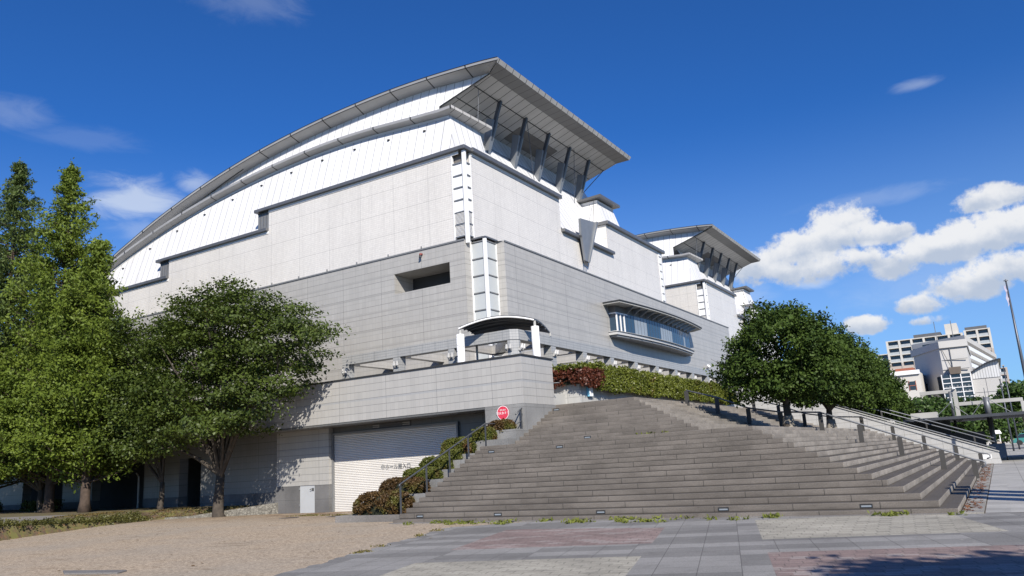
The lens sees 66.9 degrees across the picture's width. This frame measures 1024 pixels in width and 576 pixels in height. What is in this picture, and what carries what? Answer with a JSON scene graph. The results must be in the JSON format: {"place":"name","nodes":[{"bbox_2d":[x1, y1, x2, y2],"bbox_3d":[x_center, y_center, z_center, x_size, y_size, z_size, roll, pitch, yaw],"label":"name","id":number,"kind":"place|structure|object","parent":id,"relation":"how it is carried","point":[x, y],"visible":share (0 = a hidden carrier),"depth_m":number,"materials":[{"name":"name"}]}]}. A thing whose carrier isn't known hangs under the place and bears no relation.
{"place":"outdoors","nodes":[
{"label":"outdoors","id":0,"kind":"place"},
{"bbox_2d":[1,515,64,522],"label":"footpath","id":1,"kind":"structure","parent":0,"point":[31,517],"depth_m":33.85,"materials":[{"name":"concrete"}]},
{"bbox_2d":[0,505,250,540],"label":"lawn bank","id":2,"kind":"structure","parent":0,"point":[12,532],"depth_m":37.00,"materials":[{"name":"green plant"}]},
{"bbox_2d":[0,157,70,488],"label":"conifer tree","id":3,"kind":"object","parent":2,"relation":"on","point":[16,198],"visible":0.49,"depth_m":47.11,"materials":[{"name":"green plant"}]},
{"bbox_2d":[19,499,64,511],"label":"shrub","id":4,"kind":"object","parent":2,"relation":"on","point":[31,506],"visible":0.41,"depth_m":44.41,"materials":[{"name":"green plant"}]},
{"bbox_2d":[0,329,123,512],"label":"broad tree","id":5,"kind":"object","parent":2,"relation":"on","point":[12,405],"visible":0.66,"depth_m":38.59,"materials":[{"name":"green plant"}]},
{"bbox_2d":[0,157,146,512],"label":"conifer tree","id":6,"kind":"object","parent":2,"relation":"on","point":[67,251],"visible":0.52,"depth_m":42.05,"materials":[{"name":"green plant"}]},
{"bbox_2d":[0,510,151,528],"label":"ground cover","id":7,"kind":"object","parent":2,"relation":"on","point":[76,520],"visible":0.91,"depth_m":32.06,"materials":[{"name":"green plant"}]},
{"bbox_2d":[11,234,157,512],"bbox_3d":[-22.214,4.176,40.548,7.952,14.728,7.498,-11,-15,30],"label":"conifer tree","id":8,"kind":"object","parent":2,"relation":"on","point":[97,297],"visible":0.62,"depth_m":39.13,"materials":[{"name":"green plant"}]},
{"bbox_2d":[54,312,206,509],"bbox_3d":[-18.810,6.262,39.404,9.289,10.123,5.730,-11,-15,30],"label":"broad tree","id":9,"kind":"object","parent":2,"relation":"on","point":[124,337],"visible":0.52,"depth_m":38.50,"materials":[{"name":"green plant"}]},
{"bbox_2d":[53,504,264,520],"bbox_3d":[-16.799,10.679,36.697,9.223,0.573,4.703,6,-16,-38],"label":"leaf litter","id":10,"kind":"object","parent":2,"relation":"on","point":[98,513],"visible":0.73,"depth_m":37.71,"materials":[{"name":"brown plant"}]},
{"bbox_2d":[165,502,277,518],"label":"rubble wall","id":11,"kind":"structure","parent":2,"relation":"on","point":[271,508],"depth_m":37.28,"materials":[{"name":"stone"}]},
{"bbox_2d":[99,272,354,516],"bbox_3d":[-13.089,5.035,36.564,14.345,11.636,6.764,-11,-15,30],"label":"broad tree","id":12,"kind":"object","parent":2,"relation":"on","point":[229,375],"visible":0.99,"depth_m":35.77,"materials":[{"name":"green plant"}]},
{"bbox_2d":[0,511,516,575],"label":"gravel drive","id":13,"kind":"structure","parent":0,"point":[298,542],"depth_m":19.67,"materials":[{"name":"beige gravel"}]},
{"bbox_2d":[63,570,126,574],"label":"stone slab","id":14,"kind":"structure","parent":13,"relation":"on","point":[77,572],"depth_m":14.72,"materials":[{"name":"grey stone"}]},
{"bbox_2d":[41,513,402,570],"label":"fallen leaves","id":15,"kind":"object","parent":13,"relation":"on","point":[171,554],"visible":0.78,"depth_m":25.22,"materials":[{"name":"brown plant"}]},
{"bbox_2d":[287,513,443,553],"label":"moss tufts","id":16,"kind":"object","parent":13,"relation":"on","point":[366,550],"visible":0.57,"depth_m":19.54,"materials":[{"name":"green plant"}]},
{"bbox_2d":[335,429,524,522],"bbox_3d":[-2.664,6.616,27.288,3.870,3.020,6.010,-11,-15,30],"label":"stepped planter","id":17,"kind":"object","parent":13,"relation":"on","point":[509,436],"visible":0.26,"depth_m":26.69,"materials":[{"name":"grey concrete"}]},
{"bbox_2d":[352,489,415,514],"bbox_3d":[-4.226,7.097,25.604,2.360,0.876,1.247,-11,-15,30],"label":"clipped bush","id":18,"kind":"object","parent":17,"relation":"in","point":[380,502],"visible":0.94,"depth_m":25.21,"materials":[{"name":"green plant"}]},
{"bbox_2d":[378,476,430,493],"bbox_3d":[-3.654,6.729,26.330,2.047,0.696,0.904,-11,-15,30],"label":"clipped bush","id":19,"kind":"object","parent":17,"relation":"in","point":[413,485],"visible":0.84,"depth_m":26.02,"materials":[{"name":"green plant"}]},
{"bbox_2d":[402,466,443,479],"bbox_3d":[-3.105,6.450,26.883,1.666,0.559,0.724,-11,-15,30],"label":"clipped bush","id":20,"kind":"object","parent":17,"relation":"in","point":[433,472],"visible":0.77,"depth_m":26.57,"materials":[{"name":"green plant"}]},
{"bbox_2d":[418,455,453,469],"bbox_3d":[-2.673,6.197,27.371,1.376,0.620,0.728,-11,-15,30],"label":"clipped bush","id":21,"kind":"object","parent":17,"relation":"in","point":[442,462],"visible":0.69,"depth_m":27.11,"materials":[{"name":"green plant"}]},
{"bbox_2d":[398,423,494,513],"bbox_3d":[-1.895,6.173,26.714,0.056,3.058,6.264,-11,-15,30],"label":"stair handrail","id":22,"kind":"object","parent":17,"relation":"on","point":[448,450],"visible":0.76,"depth_m":26.21,"materials":[{"name":"grey metal"}]},
{"bbox_2d":[439,449,462,459],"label":"clipped bush","id":23,"kind":"object","parent":17,"relation":"in","point":[455,454],"visible":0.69,"depth_m":27.54,"materials":[{"name":"green plant"}]},
{"bbox_2d":[440,436,476,453],"bbox_3d":[-1.961,5.827,28.541,1.439,0.741,0.948,-11,-15,30],"label":"clipped bush","id":24,"kind":"object","parent":17,"relation":"in","point":[461,446],"visible":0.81,"depth_m":28.29,"materials":[{"name":"green plant"}]},
{"bbox_2d":[470,426,497,441],"bbox_3d":[-1.034,5.474,28.985,1.007,0.671,0.827,-11,-15,30],"label":"clipped bush","id":25,"kind":"object","parent":17,"relation":"in","point":[479,434],"visible":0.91,"depth_m":28.74,"materials":[{"name":"green plant"}]},
{"bbox_2d":[487,419,516,432],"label":"clipped bush","id":26,"kind":"object","parent":17,"relation":"in","point":[503,424],"visible":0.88,"depth_m":29.02,"materials":[{"name":"green plant"}]},
{"bbox_2d":[515,382,559,428],"bbox_3d":[1.053,4.682,30.170,0.378,2.204,3.058,-11,-15,30],"label":"stair handrail","id":27,"kind":"object","parent":17,"relation":"on","point":[520,410],"visible":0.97,"depth_m":29.22,"materials":[{"name":"grey metal"}]},
{"bbox_2d":[341,430,967,524],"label":"weeds","id":28,"kind":"object","parent":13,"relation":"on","point":[623,519],"visible":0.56,"depth_m":19.01,"materials":[{"name":"green plant"}]},
{"bbox_2d":[0,0,1023,382],"label":"sky","id":29,"kind":"structure","parent":0,"point":[869,154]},
{"bbox_2d":[274,512,1023,575],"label":"plaza paving","id":30,"kind":"structure","parent":0,"point":[986,544],"depth_m":12.84,"materials":[{"name":"grey stone"}]},
{"bbox_2d":[986,443,1023,512],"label":"pavement","id":31,"kind":"structure","parent":0,"point":[1006,492],"depth_m":23.83,"materials":[{"name":"grey concrete"}]},
{"bbox_2d":[30,56,729,403],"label":"concert hall","id":32,"kind":"structure","parent":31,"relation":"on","point":[444,205],"depth_m":45.18,"materials":[{"name":"white tile"}]},
{"bbox_2d":[394,262,449,293],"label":"slot window","id":33,"kind":"structure","parent":32,"relation":"in","point":[439,274],"depth_m":40.61,"materials":[{"name":"grey concrete"}]},
{"bbox_2d":[602,299,701,355],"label":"bay window","id":34,"kind":"structure","parent":32,"relation":"in","point":[631,322],"depth_m":51.64,"materials":[{"name":"glass"}]},
{"bbox_2d":[389,397,981,523],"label":"grand staircase","id":35,"kind":"structure","parent":31,"relation":"on","point":[597,460],"depth_m":22.57,"materials":[{"name":"stone"}]},
{"bbox_2d":[554,384,737,406],"bbox_3d":[8.690,6.562,43.235,1.440,1.160,24.500,-11,-15,30],"label":"hedge planter","id":36,"kind":"object","parent":35,"relation":"on","point":[576,394],"visible":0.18,"depth_m":33.57,"materials":[{"name":"concrete"}]},
{"bbox_2d":[552,362,605,388],"bbox_3d":[2.790,3.800,33.499,2.003,1.266,2.229,-11,-15,30],"label":"hedge","id":37,"kind":"object","parent":36,"relation":"in","point":[585,374],"visible":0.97,"depth_m":32.86,"materials":[{"name":"red plant"}]},
{"bbox_2d":[586,386,592,396],"bbox_3d":[3.346,4.439,33.334,0.137,0.450,0.380,-11,-15,30],"label":"plaque","id":38,"kind":"object","parent":36,"relation":"attached to","point":[589,391],"visible":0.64,"depth_m":33.21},
{"bbox_2d":[566,359,736,405],"bbox_3d":[8.658,5.564,42.828,2.060,1.523,21.633,-11,-15,30],"label":"hedge","id":39,"kind":"object","parent":36,"relation":"in","point":[623,379],"visible":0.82,"depth_m":38.96,"materials":[{"name":"green plant"}]},
{"bbox_2d":[703,296,862,426],"bbox_3d":[10.683,3.004,31.021,6.030,5.517,4.700,-11,-15,30],"label":"evergreen tree","id":40,"kind":"object","parent":35,"relation":"on","point":[786,380],"visible":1,"depth_m":30.07,"materials":[{"name":"green plant"}]},
{"bbox_2d":[777,322,890,427],"bbox_3d":[15.879,4.303,38.740,5.801,5.639,5.059,0,-13,-14],"label":"evergreen tree","id":41,"kind":"object","parent":35,"relation":"on","point":[867,380],"visible":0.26,"depth_m":37.62,"materials":[{"name":"green plant"}]},
{"bbox_2d":[684,390,986,479],"bbox_3d":[12.237,5.636,30.716,10.813,4.270,0.070,-11,-15,30],"label":"stair handrail","id":42,"kind":"object","parent":35,"relation":"on","point":[861,440],"visible":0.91,"depth_m":30.00,"materials":[{"name":"metal"}]},
{"bbox_2d":[752,400,990,465],"bbox_3d":[18.035,7.350,39.906,10.853,4.270,0.070,-11,-15,30],"label":"stair handrail","id":43,"kind":"object","parent":35,"relation":"on","point":[980,456],"visible":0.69,"depth_m":39.08,"materials":[{"name":"metal"}]},
{"bbox_2d":[836,346,908,413],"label":"evergreen tree","id":44,"kind":"object","parent":35,"relation":"on","point":[892,393],"visible":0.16,"depth_m":45.13,"materials":[{"name":"green plant"}]},
{"bbox_2d":[860,375,910,419],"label":"evergreen tree","id":45,"kind":"object","parent":35,"relation":"on","point":[901,408],"visible":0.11,"depth_m":51.72,"materials":[{"name":"green plant"}]},
{"bbox_2d":[837,403,995,448],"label":"ramp handrail","id":46,"kind":"object","parent":35,"relation":"on","point":[926,428],"visible":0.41,"depth_m":43.34,"materials":[{"name":"metal"}]},
{"bbox_2d":[636,224,779,379],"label":"concert hall","id":47,"kind":"structure","parent":31,"relation":"on","point":[700,263],"depth_m":78.78,"materials":[{"name":"metal"}]},
{"bbox_2d":[736,388,1001,463],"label":"stair side wall","id":48,"kind":"structure","parent":31,"relation":"on","point":[993,453],"depth_m":43.56,"materials":[{"name":"concrete"}]},
{"bbox_2d":[875,395,917,421],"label":"evergreen tree","id":49,"kind":"object","parent":31,"relation":"on","point":[909,411],"visible":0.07,"depth_m":57.57,"materials":[{"name":"green plant"}]},
{"bbox_2d":[887,367,927,422],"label":"white building","id":50,"kind":"structure","parent":31,"relation":"on","point":[914,377],"depth_m":112.40,"materials":[{"name":"concrete"}]},
{"bbox_2d":[908,380,916,390],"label":"window","id":51,"kind":"structure","parent":50,"relation":"in","point":[912,385],"depth_m":112.13,"materials":[{"name":"grey"}]},
{"bbox_2d":[895,394,980,432],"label":"street tree","id":52,"kind":"object","parent":31,"relation":"on","point":[927,404],"visible":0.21,"depth_m":66.73,"materials":[{"name":"green plant"}]},
{"bbox_2d":[898,412,986,446],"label":"stair back wall","id":53,"kind":"structure","parent":31,"relation":"on","point":[942,430],"depth_m":46.35,"materials":[{"name":"concrete"}]},
{"bbox_2d":[910,321,975,410],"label":"glazed building","id":54,"kind":"structure","parent":31,"relation":"on","point":[943,365],"depth_m":113.54,"materials":[{"name":"grey concrete"}]},
{"bbox_2d":[937,376,944,400],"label":"side window","id":55,"kind":"structure","parent":54,"relation":"in","point":[939,379],"depth_m":114.51,"materials":[{"name":"grey glass"}]},
{"bbox_2d":[903,388,1023,443],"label":"walkway canopy","id":56,"kind":"object","parent":31,"relation":"on","point":[989,416],"visible":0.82,"depth_m":46.79,"materials":[{"name":"metal"}]},
{"bbox_2d":[919,387,1023,421],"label":"gray portal frame","id":57,"kind":"object","parent":56,"relation":"on","point":[957,404],"visible":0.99,"depth_m":48.78,"materials":[{"name":"concrete"}]},
{"bbox_2d":[962,463,992,513],"bbox_3d":[17.218,6.942,28.252,0.400,0.112,30.080,-11,-15,30],"label":"gutter strip","id":58,"kind":"object","parent":31,"relation":"on","point":[983,504],"visible":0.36,"depth_m":19.86,"materials":[{"name":"concrete"}]},
{"bbox_2d":[963,464,991,510],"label":"dead leaves","id":59,"kind":"object","parent":58,"relation":"on","point":[982,479],"visible":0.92,"depth_m":22.75,"materials":[{"name":"brown plant"}]},
{"bbox_2d":[985,464,993,512],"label":"gutter moss","id":60,"kind":"object","parent":58,"relation":"on","point":[988,491],"visible":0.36,"depth_m":20.76,"materials":[{"name":"plant"}]},
{"bbox_2d":[950,394,1013,447],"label":"street tree","id":61,"kind":"object","parent":31,"relation":"on","point":[1001,425],"visible":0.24,"depth_m":76.57,"materials":[{"name":"green plant"}]},
{"bbox_2d":[971,358,1010,444],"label":"curved roof hall","id":62,"kind":"structure","parent":31,"relation":"on","point":[986,375],"depth_m":111.25,"materials":[{"name":"metal"}]},
{"bbox_2d":[995,430,1001,443],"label":"sign","id":63,"kind":"object","parent":31,"relation":"on","point":[998,432],"visible":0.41,"depth_m":71.91,"materials":[{"name":"metal"}]},
{"bbox_2d":[989,442,1007,459],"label":"notice board","id":64,"kind":"object","parent":31,"relation":"on","point":[1001,448],"visible":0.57,"depth_m":44.40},
{"bbox_2d":[998,378,1014,450],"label":"lamp post","id":65,"kind":"object","parent":31,"relation":"on","point":[1007,418],"visible":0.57,"depth_m":64.98,"materials":[{"name":"metal"}]},
{"bbox_2d":[992,379,1023,423],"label":"street tree","id":66,"kind":"object","parent":31,"relation":"on","point":[1015,389],"visible":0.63,"depth_m":82.52,"materials":[{"name":"green plant"}]},
{"bbox_2d":[995,404,1023,442],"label":"street tree","id":67,"kind":"object","parent":31,"relation":"on","point":[1019,424],"visible":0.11,"depth_m":92.18,"materials":[{"name":"green plant"}]},
{"bbox_2d":[1002,365,1020,448],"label":"lamp post","id":68,"kind":"object","parent":31,"relation":"on","point":[1011,410],"visible":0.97,"depth_m":70.00,"materials":[{"name":"metal"}]},
{"bbox_2d":[1004,279,1023,375],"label":"flag pole","id":69,"kind":"object","parent":31,"relation":"on","point":[1006,289],"visible":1,"depth_m":37.95,"materials":[{"name":"metal"}]},
{"bbox_2d":[1013,433,1023,444],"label":"parked car","id":70,"kind":"object","parent":31,"relation":"on","point":[1021,438],"visible":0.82,"depth_m":91.71,"materials":[{"name":"teal metal"}]},
{"label":"ground","id":71,"kind":"structure","parent":0,"visible":0},
{"bbox_2d":[0,353,565,513],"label":"loading wing","id":72,"kind":"structure","parent":71,"relation":"on","point":[340,445],"depth_m":35.32,"materials":[{"name":"grey concrete"}]},
{"bbox_2d":[299,473,314,512],"bbox_3d":[-9.633,9.611,36.425,1.010,1.880,0.157,-11,-15,30],"label":"door","id":73,"kind":"structure","parent":72,"relation":"in","point":[307,492],"depth_m":36.38,"materials":[{"name":"white metal"}]},
{"bbox_2d":[497,406,508,418],"bbox_3d":[-0.338,4.951,29.741,0.557,0.860,0.041,-11,-15,30],"label":"round sign","id":74,"kind":"object","parent":72,"relation":"attached to","point":[502,412],"visible":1,"depth_m":29.76,"materials":[{"name":"red metal"}]},
{"bbox_2d":[456,315,550,362],"bbox_3d":[-0.224,2.985,32.967,4.036,3.291,2.576,-4,-13,0],"label":"arched canopy","id":75,"kind":"object","parent":72,"relation":"on","point":[535,327],"visible":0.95,"depth_m":32.57,"materials":[{"name":"white metal"}]},
{"bbox_2d":[341,329,736,397],"bbox_3d":[4.485,6.398,47.093,9.761,3.080,31.846,-11,-15,30],"label":"terrace pergola","id":76,"kind":"object","parent":72,"relation":"on","point":[512,341],"visible":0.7,"depth_m":35.92,"materials":[{"name":"concrete"}]},
{"bbox_2d":[877,354,889,369],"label":"apartment block","id":77,"kind":"structure","parent":71,"relation":"on","point":[885,356],"depth_m":243.66,"materials":[{"name":"grey concrete"}]},
{"bbox_2d":[886,323,962,371],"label":"apartment block","id":78,"kind":"structure","parent":71,"relation":"on","point":[899,355],"depth_m":224.24,"materials":[{"name":"grey concrete"}]},
{"bbox_2d":[911,335,1003,384],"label":"roof","id":79,"kind":"structure","parent":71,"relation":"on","point":[980,355],"depth_m":145.62,"materials":[{"name":"grey metal"}]},
{"bbox_2d":[963,325,995,358],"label":"apartment block","id":80,"kind":"structure","parent":71,"relation":"on","point":[981,335],"depth_m":217.16,"materials":[{"name":"grey concrete"}]},
{"bbox_2d":[1001,367,1019,432],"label":"apartment block","id":81,"kind":"structure","parent":71,"relation":"on","point":[1006,374],"depth_m":244.33,"materials":[{"name":"grey concrete"}]}
]}

